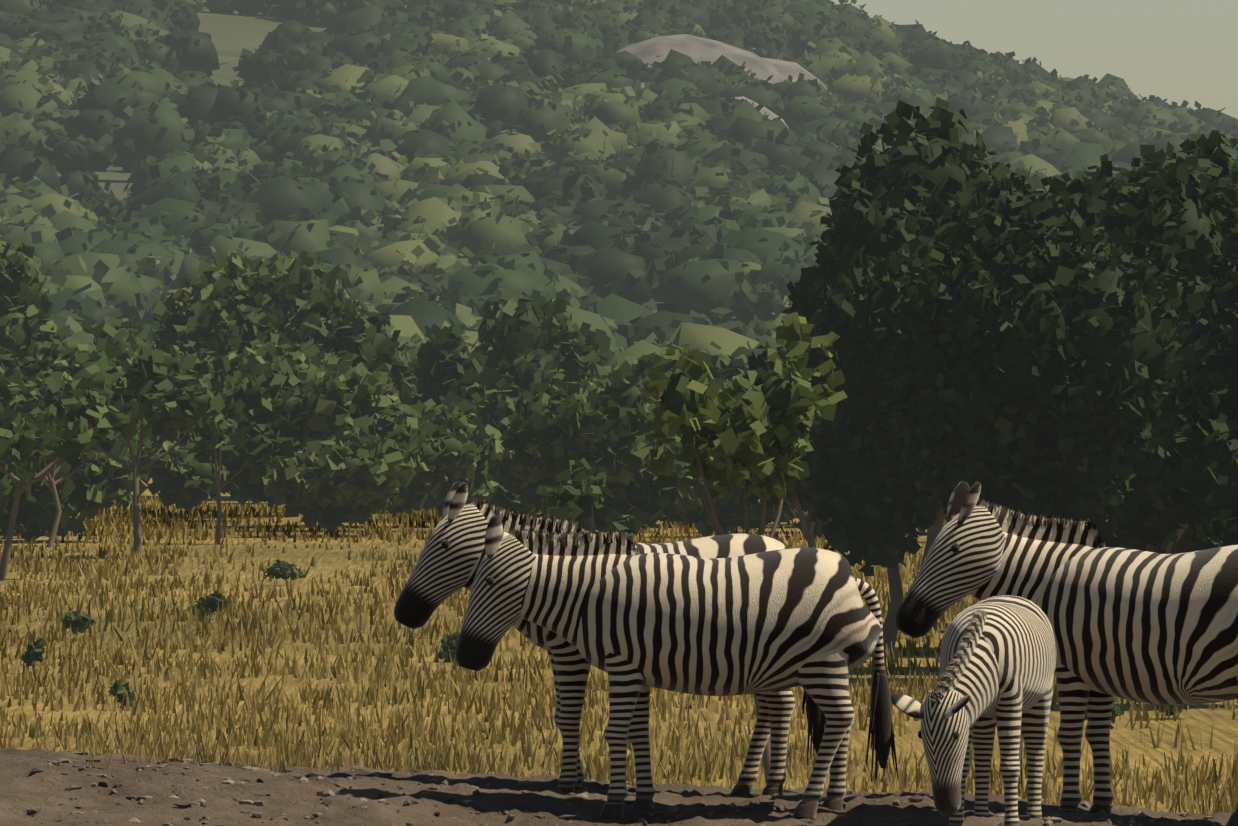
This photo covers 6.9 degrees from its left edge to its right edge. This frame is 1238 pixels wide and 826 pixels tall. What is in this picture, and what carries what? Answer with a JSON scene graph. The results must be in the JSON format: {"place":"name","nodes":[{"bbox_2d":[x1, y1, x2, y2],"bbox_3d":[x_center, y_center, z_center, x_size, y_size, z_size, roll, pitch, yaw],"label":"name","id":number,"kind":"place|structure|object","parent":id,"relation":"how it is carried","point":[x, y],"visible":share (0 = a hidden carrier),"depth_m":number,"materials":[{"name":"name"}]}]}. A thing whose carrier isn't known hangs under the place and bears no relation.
{"place":"outdoors","nodes":[
{"label":"outdoors","id":0,"kind":"place"},
{"bbox_2d":[0,0,1237,814],"bbox_3d":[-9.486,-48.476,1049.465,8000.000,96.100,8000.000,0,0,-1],"label":"plain and hill ground","id":1,"kind":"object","parent":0,"point":[234,33],"depth_m":137.86,"materials":[{"name":"yellow plant"}]},
{"bbox_2d":[0,747,1231,825],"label":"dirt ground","id":2,"kind":"structure","parent":1,"relation":"on","point":[18,786],"depth_m":49.75,"materials":[{"name":"brown soil"}]},
{"bbox_2d":[394,481,825,795],"bbox_3d":[-0.024,1.119,50.542,2.170,1.568,0.625,0,0,-8],"label":"zebra","id":3,"kind":"object","parent":2,"relation":"on","point":[452,555],"visible":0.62,"depth_m":50.39},
{"bbox_2d":[27,750,1220,825],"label":"pebbles","id":4,"kind":"object","parent":2,"relation":"on","point":[1048,820],"visible":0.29,"depth_m":49.81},
{"bbox_2d":[455,515,898,817],"bbox_3d":[0.279,1.218,49.766,2.141,1.453,0.658,0,0,-1],"label":"zebra","id":5,"kind":"object","parent":2,"relation":"on","point":[627,616],"visible":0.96,"depth_m":49.59},
{"bbox_2d":[891,595,1056,825],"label":"zebra foal","id":6,"kind":"object","parent":2,"relation":"on","point":[998,654],"visible":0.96,"depth_m":48.84},
{"bbox_2d":[895,481,1237,825],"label":"zebra","id":7,"kind":"object","parent":2,"relation":"on","point":[1145,626],"visible":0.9,"depth_m":50.20},
{"bbox_2d":[0,97,1237,783],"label":"trees","id":8,"kind":"object","parent":1,"relation":"on","point":[820,389],"depth_m":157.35,"materials":[{"name":"green plant"}]},
{"bbox_2d":[0,494,1237,815],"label":"grass clumps","id":9,"kind":"object","parent":1,"relation":"on","point":[404,726],"visible":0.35,"depth_m":128.16,"materials":[{"name":"yellow plant"}]},
{"bbox_2d":[0,0,1237,368],"bbox_3d":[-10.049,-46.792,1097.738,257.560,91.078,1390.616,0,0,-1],"label":"hillside trees","id":10,"kind":"object","parent":1,"relation":"on","point":[740,290],"visible":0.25,"depth_m":857.04,"materials":[{"name":"green plant"}]},
{"bbox_2d":[616,34,831,128],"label":"hill rocks","id":11,"kind":"object","parent":1,"relation":"on","point":[696,49],"visible":0.06,"depth_m":1130.20,"materials":[{"name":"stone"}]},
{"bbox_2d":[831,0,1237,118],"label":"sky","id":12,"kind":"structure","parent":0,"point":[1177,51],"materials":[{"name":"beige"}]}
]}

